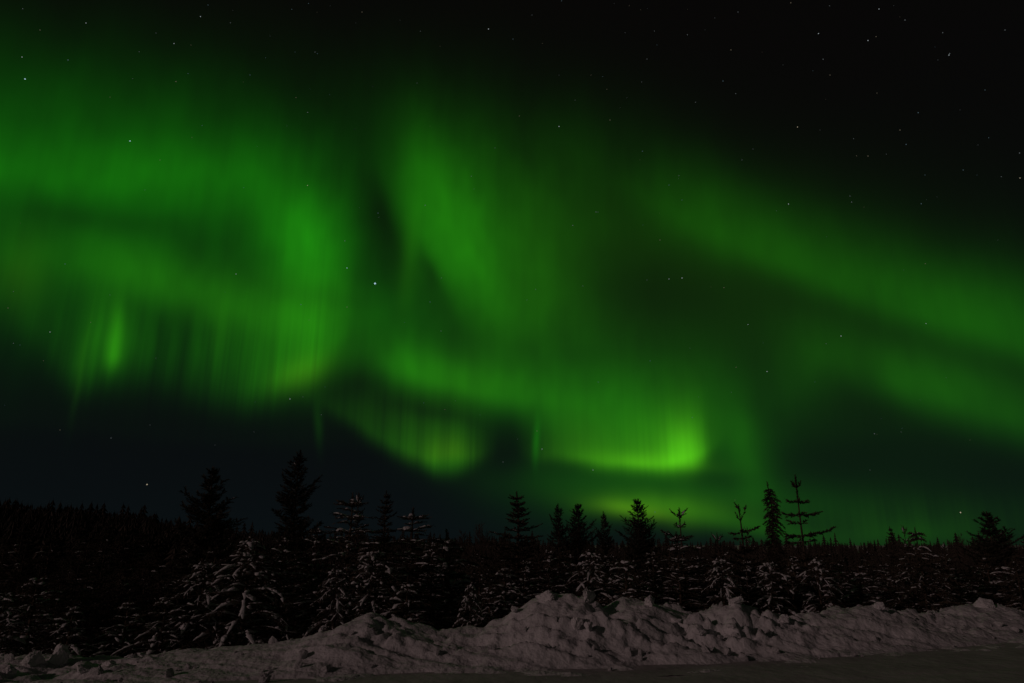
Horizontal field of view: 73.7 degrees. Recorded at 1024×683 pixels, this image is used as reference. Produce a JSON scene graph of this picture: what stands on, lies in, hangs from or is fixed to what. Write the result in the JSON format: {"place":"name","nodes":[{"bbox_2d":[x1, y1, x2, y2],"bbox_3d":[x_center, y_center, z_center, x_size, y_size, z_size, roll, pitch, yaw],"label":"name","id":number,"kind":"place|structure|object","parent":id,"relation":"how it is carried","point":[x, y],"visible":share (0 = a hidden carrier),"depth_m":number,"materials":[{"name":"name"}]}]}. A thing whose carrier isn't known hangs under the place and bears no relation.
{"place":"outdoors","nodes":[
{"label":"outdoors","id":0,"kind":"place"},
{"bbox_2d":[467,522,494,553],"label":"spruce tree","id":1,"kind":"object","parent":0,"point":[477,534],"visible":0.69,"depth_m":46.09,"materials":[{"name":"black plant"}]},
{"bbox_2d":[0,0,1023,544],"label":"sky","id":2,"kind":"structure","parent":0,"point":[181,220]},
{"bbox_2d":[15,545,1023,657],"bbox_3d":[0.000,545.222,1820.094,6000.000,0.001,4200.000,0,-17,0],"label":"ground","id":3,"kind":"structure","parent":0,"point":[795,546],"depth_m":514.70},
{"bbox_2d":[0,566,25,653],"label":"spruce tree","id":4,"kind":"object","parent":3,"relation":"on","point":[3,576],"visible":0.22,"depth_m":15.29,"materials":[{"name":"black plant"}]},
{"bbox_2d":[0,534,30,605],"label":"spruce tree","id":5,"kind":"object","parent":3,"relation":"on","point":[4,552],"visible":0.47,"depth_m":26.24,"materials":[{"name":"black plant"}]},
{"bbox_2d":[1,526,35,604],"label":"spruce tree","id":6,"kind":"object","parent":3,"relation":"on","point":[21,533],"visible":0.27,"depth_m":29.75,"materials":[{"name":"black plant"}]},
{"bbox_2d":[0,585,44,656],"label":"spruce tree","id":7,"kind":"object","parent":3,"relation":"on","point":[9,597],"visible":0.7,"depth_m":13.04,"materials":[{"name":"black plant"}]},
{"bbox_2d":[5,578,40,645],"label":"spruce tree","id":8,"kind":"object","parent":3,"relation":"on","point":[19,591],"visible":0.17,"depth_m":17.71,"materials":[{"name":"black plant"}]},
{"bbox_2d":[1,545,46,619],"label":"spruce tree","id":9,"kind":"object","parent":3,"relation":"on","point":[22,565],"visible":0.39,"depth_m":22.89,"materials":[{"name":"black plant"}]},
{"bbox_2d":[9,535,64,609],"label":"spruce tree","id":10,"kind":"object","parent":3,"relation":"on","point":[37,561],"visible":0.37,"depth_m":27.41,"materials":[{"name":"black plant"}]},
{"bbox_2d":[0,570,86,656],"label":"spruce tree","id":11,"kind":"object","parent":3,"relation":"on","point":[33,583],"visible":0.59,"depth_m":13.98,"materials":[{"name":"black plant"}]},
{"bbox_2d":[20,573,85,652],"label":"spruce tree","id":12,"kind":"object","parent":3,"relation":"on","point":[60,581],"visible":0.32,"depth_m":15.32,"materials":[{"name":"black plant"}]},
{"bbox_2d":[21,600,108,656],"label":"spruce tree","id":13,"kind":"object","parent":3,"relation":"on","point":[73,610],"visible":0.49,"depth_m":12.74,"materials":[{"name":"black plant"}]},
{"bbox_2d":[41,561,99,628],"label":"spruce tree","id":14,"kind":"object","parent":3,"relation":"on","point":[72,569],"visible":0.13,"depth_m":19.83,"materials":[{"name":"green plant"}]},
{"bbox_2d":[33,567,108,656],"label":"spruce tree","id":15,"kind":"object","parent":3,"relation":"on","point":[74,597],"visible":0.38,"depth_m":15.65,"materials":[{"name":"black plant"}]},
{"bbox_2d":[50,568,110,654],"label":"spruce tree","id":16,"kind":"object","parent":3,"relation":"on","point":[91,595],"visible":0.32,"depth_m":16.78,"materials":[{"name":"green plant"}]},
{"bbox_2d":[70,563,147,655],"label":"spruce tree","id":17,"kind":"object","parent":3,"relation":"on","point":[119,603],"visible":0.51,"depth_m":16.47,"materials":[{"name":"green plant"}]},
{"bbox_2d":[80,562,146,650],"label":"spruce tree","id":18,"kind":"object","parent":3,"relation":"on","point":[117,590],"visible":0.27,"depth_m":17.38,"materials":[{"name":"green plant"}]},
{"bbox_2d":[80,596,166,657],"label":"spruce tree","id":19,"kind":"object","parent":3,"relation":"on","point":[129,608],"visible":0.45,"depth_m":13.04,"materials":[{"name":"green plant"}]},
{"bbox_2d":[110,557,158,615],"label":"spruce tree","id":20,"kind":"object","parent":3,"relation":"on","point":[139,564],"visible":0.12,"depth_m":20.56,"materials":[{"name":"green plant"}]},
{"bbox_2d":[114,561,160,637],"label":"spruce tree","id":21,"kind":"object","parent":3,"relation":"on","point":[144,587],"visible":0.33,"depth_m":18.67,"materials":[{"name":"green plant"}]},
{"bbox_2d":[129,552,160,628],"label":"spruce tree","id":22,"kind":"object","parent":3,"relation":"on","point":[150,558],"visible":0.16,"depth_m":20.69,"materials":[{"name":"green plant"}]},
{"bbox_2d":[112,567,188,654],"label":"spruce tree","id":23,"kind":"object","parent":3,"relation":"on","point":[153,597],"visible":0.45,"depth_m":16.50,"materials":[{"name":"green plant"}]},
{"bbox_2d":[109,589,206,657],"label":"spruce tree","id":24,"kind":"object","parent":3,"relation":"on","point":[162,602],"visible":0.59,"depth_m":12.90,"materials":[{"name":"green plant"}]},
{"bbox_2d":[132,562,193,647],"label":"spruce tree","id":25,"kind":"object","parent":3,"relation":"on","point":[170,568],"visible":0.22,"depth_m":17.35,"materials":[{"name":"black plant"}]},
{"bbox_2d":[133,566,201,646],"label":"spruce tree","id":26,"kind":"object","parent":3,"relation":"on","point":[176,572],"visible":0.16,"depth_m":17.85,"materials":[{"name":"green plant"}]},
{"bbox_2d":[152,555,235,652],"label":"spruce tree","id":27,"kind":"object","parent":3,"relation":"on","point":[207,595],"visible":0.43,"depth_m":13.38,"materials":[{"name":"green plant"}]},
{"bbox_2d":[145,465,255,612],"bbox_3d":[-9.293,6.342,21.144,3.120,4.926,2.550,-3,-17,11],"label":"pine tree","id":28,"kind":"object","parent":3,"relation":"on","point":[216,531],"visible":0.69,"depth_m":21.06,"materials":[{"name":"green plant"}]},
{"bbox_2d":[166,544,249,646],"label":"spruce tree","id":29,"kind":"object","parent":3,"relation":"on","point":[208,554],"visible":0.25,"depth_m":18.32,"materials":[{"name":"black plant"}]},
{"bbox_2d":[159,530,302,649],"bbox_3d":[-5.313,5.531,13.560,2.904,3.468,2.853,0,-17,-1],"label":"spruce tree","id":30,"kind":"object","parent":3,"relation":"on","point":[235,627],"visible":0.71,"depth_m":13.41,"materials":[{"name":"green plant"}]},
{"bbox_2d":[221,538,284,636],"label":"spruce tree","id":31,"kind":"object","parent":3,"relation":"on","point":[253,581],"visible":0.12,"depth_m":20.27,"materials":[{"name":"black plant"}]},
{"bbox_2d":[243,563,289,640],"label":"spruce tree","id":32,"kind":"object","parent":3,"relation":"on","point":[275,579],"visible":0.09,"depth_m":18.96,"materials":[{"name":"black plant"}]},
{"bbox_2d":[235,532,314,645],"bbox_3d":[-4.918,5.440,14.341,1.733,2.768,1.597,3,-17,-10],"label":"spruce tree","id":33,"kind":"object","parent":3,"relation":"on","point":[289,573],"visible":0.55,"depth_m":14.21,"materials":[{"name":"black plant"}]},
{"bbox_2d":[256,545,319,641],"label":"spruce tree","id":34,"kind":"object","parent":3,"relation":"on","point":[293,567],"visible":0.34,"depth_m":18.45,"materials":[{"name":"black plant"}]},
{"bbox_2d":[260,449,325,622],"bbox_3d":[-6.862,6.069,21.167,2.193,5.464,2.242,7,-18,-24],"label":"pine tree","id":35,"kind":"object","parent":3,"relation":"on","point":[292,526],"visible":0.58,"depth_m":21.23,"materials":[{"name":"green plant"}]},
{"bbox_2d":[269,522,339,639],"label":"spruce tree","id":36,"kind":"object","parent":3,"relation":"on","point":[316,531],"visible":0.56,"depth_m":14.53,"materials":[{"name":"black plant"}]},
{"bbox_2d":[293,547,339,621],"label":"spruce tree","id":37,"kind":"object","parent":3,"relation":"on","point":[314,609],"visible":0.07,"depth_m":21.87,"materials":[{"name":"black plant"}]},
{"bbox_2d":[303,564,360,637],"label":"spruce tree","id":38,"kind":"object","parent":3,"relation":"on","point":[338,609],"visible":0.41,"depth_m":13.41,"materials":[{"name":"black plant"}]},
{"bbox_2d":[277,493,400,637],"bbox_3d":[-3.590,5.164,14.937,3.074,3.637,2.833,-2,-17,7],"label":"spruce tree","id":39,"kind":"object","parent":3,"relation":"on","point":[347,555],"visible":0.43,"depth_m":14.73,"materials":[{"name":"green plant"}]},
{"bbox_2d":[320,492,380,613],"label":"spruce tree","id":40,"kind":"object","parent":3,"relation":"on","point":[360,549],"visible":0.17,"depth_m":16.79,"materials":[{"name":"black plant"}]},
{"bbox_2d":[330,544,400,622],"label":"spruce tree","id":41,"kind":"object","parent":3,"relation":"on","point":[374,554],"visible":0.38,"depth_m":13.66,"materials":[{"name":"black plant"}]},
{"bbox_2d":[363,490,403,586],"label":"spruce tree","id":42,"kind":"object","parent":3,"relation":"on","point":[383,531],"visible":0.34,"depth_m":24.08,"materials":[{"name":"black plant"}]},
{"bbox_2d":[377,576,441,628],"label":"spruce tree","id":43,"kind":"object","parent":3,"relation":"on","point":[400,607],"visible":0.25,"depth_m":13.22,"materials":[{"name":"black plant"}]},
{"bbox_2d":[348,507,478,629],"bbox_3d":[-2.214,5.316,14.911,3.128,3.331,2.883,-1,-17,4],"label":"spruce tree","id":44,"kind":"object","parent":3,"relation":"on","point":[410,556],"visible":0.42,"depth_m":15.10,"materials":[{"name":"black plant"}]},
{"bbox_2d":[388,544,461,626],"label":"spruce tree","id":45,"kind":"object","parent":3,"relation":"on","point":[420,550],"visible":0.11,"depth_m":17.70,"materials":[{"name":"black plant"}]},
{"bbox_2d":[402,537,465,629],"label":"spruce tree","id":46,"kind":"object","parent":3,"relation":"on","point":[430,576],"visible":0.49,"depth_m":14.66,"materials":[{"name":"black plant"}]},
{"bbox_2d":[393,528,496,628],"bbox_3d":[-1.311,5.934,15.428,3.023,3.322,2.936,-6,-18,20],"label":"spruce tree","id":47,"kind":"object","parent":3,"relation":"on","point":[445,548],"visible":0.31,"depth_m":15.47,"materials":[{"name":"black plant"}]},
{"bbox_2d":[448,557,482,624],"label":"spruce tree","id":48,"kind":"object","parent":3,"relation":"on","point":[462,571],"visible":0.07,"depth_m":19.44,"materials":[{"name":"black plant"}]},
{"bbox_2d":[451,577,485,627],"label":"spruce tree","id":49,"kind":"object","parent":3,"relation":"on","point":[470,588],"visible":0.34,"depth_m":13.05,"materials":[{"name":"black plant"}]},
{"bbox_2d":[453,548,511,627],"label":"spruce tree","id":50,"kind":"object","parent":3,"relation":"on","point":[479,569],"visible":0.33,"depth_m":17.93,"materials":[{"name":"black plant"}]},
{"bbox_2d":[472,580,510,626],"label":"spruce tree","id":51,"kind":"object","parent":3,"relation":"on","point":[489,592],"visible":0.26,"depth_m":13.64,"materials":[{"name":"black plant"}]},
{"bbox_2d":[472,560,531,625],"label":"spruce tree","id":52,"kind":"object","parent":3,"relation":"on","point":[512,592],"visible":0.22,"depth_m":14.56,"materials":[{"name":"black plant"}]},
{"bbox_2d":[0,593,1023,682],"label":"snow bank","id":53,"kind":"structure","parent":3,"relation":"on","point":[621,625],"depth_m":9.99,"materials":[{"name":"snow"}]},
{"bbox_2d":[20,650,46,666],"bbox_3d":[-6.428,4.309,9.191,0.177,0.277,0.292,-9,-19,27],"label":"snow chunk","id":54,"kind":"object","parent":53,"relation":"on","point":[33,658],"visible":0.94,"depth_m":9.13,"materials":[{"name":"snow"}]},
{"bbox_2d":[48,643,69,665],"bbox_3d":[-6.252,4.344,9.456,0.258,0.315,0.281,3,-17,-11],"label":"snow chunk","id":55,"kind":"object","parent":53,"relation":"on","point":[60,655],"visible":0.98,"depth_m":9.38,"materials":[{"name":"snow"}]},
{"bbox_2d":[76,664,92,673],"bbox_3d":[-5.470,4.192,8.749,0.206,0.126,0.157,11,-20,-32],"label":"snow chunk","id":56,"kind":"object","parent":53,"relation":"on","point":[82,668],"visible":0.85,"depth_m":8.70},
{"bbox_2d":[535,590,557,602],"bbox_3d":[0.611,4.117,10.983,0.358,0.253,0.390,-13,-21,36],"label":"snow chunk","id":57,"kind":"object","parent":53,"relation":"on","point":[546,595],"visible":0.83,"depth_m":10.86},
{"bbox_2d":[571,617,583,629],"bbox_3d":[0.949,4.170,10.073,0.207,0.199,0.121,-6,-18,19],"label":"snow chunk","id":58,"kind":"object","parent":53,"relation":"on","point":[577,623],"visible":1,"depth_m":10.06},
{"bbox_2d":[583,588,595,603],"bbox_3d":[1.207,4.085,10.945,0.291,0.240,0.190,14,-21,-38],"label":"snow chunk","id":59,"kind":"object","parent":53,"relation":"on","point":[589,596],"visible":0.97,"depth_m":10.87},
{"bbox_2d":[678,622,688,635],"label":"snow chunk","id":60,"kind":"object","parent":53,"relation":"on","point":[683,628],"visible":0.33,"depth_m":10.66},
{"bbox_2d":[691,624,706,634],"bbox_3d":[2.842,4.399,10.407,0.227,0.152,0.167,0,-17,-1],"label":"snow chunk","id":61,"kind":"object","parent":53,"relation":"on","point":[697,629],"visible":1,"depth_m":10.37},
{"bbox_2d":[973,597,995,607],"bbox_3d":[9.477,5.265,13.708,0.263,0.237,0.372,12,-21,-35],"label":"snow chunk","id":62,"kind":"object","parent":53,"relation":"on","point":[983,602],"visible":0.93,"depth_m":13.66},
{"bbox_2d":[0,498,1023,603],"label":"forest","id":63,"kind":"object","parent":3,"relation":"on","point":[40,523],"visible":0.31,"depth_m":51.18,"materials":[{"name":"plant"}]},
{"bbox_2d":[484,491,550,616],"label":"spruce tree","id":64,"kind":"object","parent":3,"relation":"on","point":[517,537],"visible":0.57,"depth_m":20.02,"materials":[{"name":"black plant"}]},
{"bbox_2d":[498,559,539,614],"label":"spruce tree","id":65,"kind":"object","parent":3,"relation":"on","point":[525,563],"visible":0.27,"depth_m":15.44,"materials":[{"name":"black plant"}]},
{"bbox_2d":[528,545,567,597],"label":"spruce tree","id":66,"kind":"object","parent":3,"relation":"on","point":[548,570],"visible":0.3,"depth_m":16.07,"materials":[{"name":"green plant"}]},
{"bbox_2d":[543,504,573,593],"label":"pine tree","id":67,"kind":"object","parent":3,"relation":"on","point":[557,535],"visible":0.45,"depth_m":23.01,"materials":[{"name":"black plant"}]},
{"bbox_2d":[551,553,585,595],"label":"spruce tree","id":68,"kind":"object","parent":3,"relation":"on","point":[570,589],"visible":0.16,"depth_m":16.28,"materials":[{"name":"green plant"}]},
{"bbox_2d":[549,546,594,598],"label":"spruce tree","id":69,"kind":"object","parent":3,"relation":"on","point":[563,566],"visible":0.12,"depth_m":17.68,"materials":[{"name":"black plant"}]},
{"bbox_2d":[559,504,600,599],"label":"pine tree","id":70,"kind":"object","parent":3,"relation":"on","point":[577,540],"visible":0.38,"depth_m":22.94,"materials":[{"name":"black plant"}]},
{"bbox_2d":[563,546,617,606],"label":"spruce tree","id":71,"kind":"object","parent":3,"relation":"on","point":[587,565],"visible":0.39,"depth_m":15.54,"materials":[{"name":"black plant"}]},
{"bbox_2d":[592,512,619,604],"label":"pine tree","id":72,"kind":"object","parent":3,"relation":"on","point":[605,540],"visible":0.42,"depth_m":24.87,"materials":[{"name":"black plant"}]},
{"bbox_2d":[594,551,632,606],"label":"spruce tree","id":73,"kind":"object","parent":3,"relation":"on","point":[609,557],"visible":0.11,"depth_m":16.47,"materials":[{"name":"black plant"}]},
{"bbox_2d":[594,552,662,603],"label":"spruce tree","id":74,"kind":"object","parent":3,"relation":"on","point":[612,585],"visible":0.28,"depth_m":15.22,"materials":[{"name":"black plant"}]},
{"bbox_2d":[618,554,646,597],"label":"spruce tree","id":75,"kind":"object","parent":3,"relation":"on","point":[637,574],"visible":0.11,"depth_m":17.45,"materials":[{"name":"black plant"}]},
{"bbox_2d":[614,499,669,595],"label":"pine tree","id":76,"kind":"object","parent":3,"relation":"on","point":[640,538],"visible":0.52,"depth_m":22.94,"materials":[{"name":"black plant"}]},
{"bbox_2d":[639,557,667,604],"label":"spruce tree","id":77,"kind":"object","parent":3,"relation":"on","point":[644,565],"visible":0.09,"depth_m":18.05,"materials":[{"name":"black plant"}]},
{"bbox_2d":[636,547,673,604],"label":"spruce tree","id":78,"kind":"object","parent":3,"relation":"on","point":[653,572],"visible":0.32,"depth_m":16.24,"materials":[{"name":"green plant"}]},
{"bbox_2d":[645,532,712,612],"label":"spruce tree","id":79,"kind":"object","parent":3,"relation":"on","point":[679,571],"visible":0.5,"depth_m":15.65,"materials":[{"name":"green plant"}]},
{"bbox_2d":[647,508,722,610],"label":"spruce tree","id":80,"kind":"object","parent":3,"relation":"on","point":[675,565],"visible":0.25,"depth_m":16.57,"materials":[{"name":"black plant"}]},
{"bbox_2d":[682,553,722,612],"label":"spruce tree","id":81,"kind":"object","parent":3,"relation":"on","point":[698,559],"visible":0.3,"depth_m":16.20,"materials":[{"name":"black plant"}]},
{"bbox_2d":[702,533,738,607],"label":"spruce tree","id":82,"kind":"object","parent":3,"relation":"on","point":[723,556],"visible":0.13,"depth_m":16.59,"materials":[{"name":"black plant"}]},
{"bbox_2d":[701,553,748,608],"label":"spruce tree","id":83,"kind":"object","parent":3,"relation":"on","point":[726,586],"visible":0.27,"depth_m":15.24,"materials":[{"name":"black plant"}]},
{"bbox_2d":[725,502,775,609],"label":"spruce tree","id":84,"kind":"object","parent":3,"relation":"on","point":[743,552],"visible":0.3,"depth_m":17.09,"materials":[{"name":"black plant"}]},
{"bbox_2d":[735,560,766,613],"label":"spruce tree","id":85,"kind":"object","parent":3,"relation":"on","point":[746,563],"visible":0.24,"depth_m":16.38,"materials":[{"name":"black plant"}]},
{"bbox_2d":[746,558,798,615],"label":"spruce tree","id":86,"kind":"object","parent":3,"relation":"on","point":[768,596],"visible":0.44,"depth_m":15.70,"materials":[{"name":"black plant"}]},
{"bbox_2d":[761,481,795,611],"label":"spruce tree","id":87,"kind":"object","parent":3,"relation":"on","point":[773,542],"visible":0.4,"depth_m":19.17,"materials":[{"name":"black plant"}]},
{"bbox_2d":[776,554,815,614],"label":"spruce tree","id":88,"kind":"object","parent":3,"relation":"on","point":[791,568],"visible":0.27,"depth_m":16.59,"materials":[{"name":"black plant"}]},
{"bbox_2d":[772,475,852,615],"bbox_3d":[7.417,5.467,17.089,2.063,4.286,2.139,0,-17,0],"label":"spruce tree","id":89,"kind":"object","parent":3,"relation":"on","point":[802,536],"visible":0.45,"depth_m":17.19,"materials":[{"name":"black plant"}]},
{"bbox_2d":[790,553,845,613],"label":"spruce tree","id":90,"kind":"object","parent":3,"relation":"on","point":[812,607],"visible":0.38,"depth_m":15.96,"materials":[{"name":"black plant"}]},
{"bbox_2d":[824,562,864,607],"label":"spruce tree","id":91,"kind":"object","parent":3,"relation":"on","point":[843,587],"visible":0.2,"depth_m":17.32,"materials":[{"name":"black plant"}]},
{"bbox_2d":[848,561,875,605],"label":"spruce tree","id":92,"kind":"object","parent":3,"relation":"on","point":[860,567],"visible":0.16,"depth_m":18.87,"materials":[{"name":"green plant"}]},
{"bbox_2d":[830,565,900,608],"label":"spruce tree","id":93,"kind":"object","parent":3,"relation":"on","point":[860,587],"visible":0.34,"depth_m":16.83,"materials":[{"name":"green plant"}]},
{"bbox_2d":[870,560,916,609],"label":"spruce tree","id":94,"kind":"object","parent":3,"relation":"on","point":[883,579],"visible":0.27,"depth_m":17.96,"materials":[{"name":"black plant"}]},
{"bbox_2d":[884,526,908,590],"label":"spruce tree","id":95,"kind":"object","parent":3,"relation":"on","point":[892,561],"visible":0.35,"depth_m":28.65,"materials":[{"name":"black plant"}]},
{"bbox_2d":[884,576,914,610],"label":"spruce tree","id":96,"kind":"object","parent":3,"relation":"on","point":[896,590],"visible":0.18,"depth_m":17.56,"materials":[{"name":"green plant"}]},
{"bbox_2d":[893,526,935,611],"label":"spruce tree","id":97,"kind":"object","parent":3,"relation":"on","point":[905,549],"visible":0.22,"depth_m":18.95,"materials":[{"name":"black plant"}]},
{"bbox_2d":[886,527,965,612],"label":"spruce tree","id":98,"kind":"object","parent":3,"relation":"on","point":[924,586],"visible":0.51,"depth_m":16.92,"materials":[{"name":"green plant"}]},
{"bbox_2d":[931,542,973,606],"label":"spruce tree","id":99,"kind":"object","parent":3,"relation":"on","point":[949,569],"visible":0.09,"depth_m":18.93,"materials":[{"name":"black plant"}]},
{"bbox_2d":[928,568,991,610],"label":"spruce tree","id":100,"kind":"object","parent":3,"relation":"on","point":[959,578],"visible":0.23,"depth_m":17.79,"materials":[{"name":"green plant"}]},
{"bbox_2d":[958,511,1023,601],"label":"pine tree","id":101,"kind":"object","parent":3,"relation":"on","point":[993,547],"visible":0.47,"depth_m":23.89,"materials":[{"name":"green plant"}]},
{"bbox_2d":[967,551,1018,604],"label":"spruce tree","id":102,"kind":"object","parent":3,"relation":"on","point":[990,581],"visible":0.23,"depth_m":18.41,"materials":[{"name":"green plant"}]},
{"bbox_2d":[968,560,1023,607],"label":"spruce tree","id":103,"kind":"object","parent":3,"relation":"on","point":[1004,568],"visible":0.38,"depth_m":17.93,"materials":[{"name":"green plant"}]},
{"bbox_2d":[989,556,1023,610],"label":"spruce tree","id":104,"kind":"object","parent":3,"relation":"on","point":[1020,589],"visible":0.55,"depth_m":17.36,"materials":[{"name":"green plant"}]},
{"bbox_2d":[997,552,1023,610],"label":"spruce tree","id":105,"kind":"object","parent":3,"relation":"on","point":[1018,558],"visible":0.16,"depth_m":19.77,"materials":[{"name":"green plant"}]},
{"bbox_2d":[135,642,1023,682],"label":"road","id":106,"kind":"structure","parent":0,"point":[1005,664],"depth_m":8.88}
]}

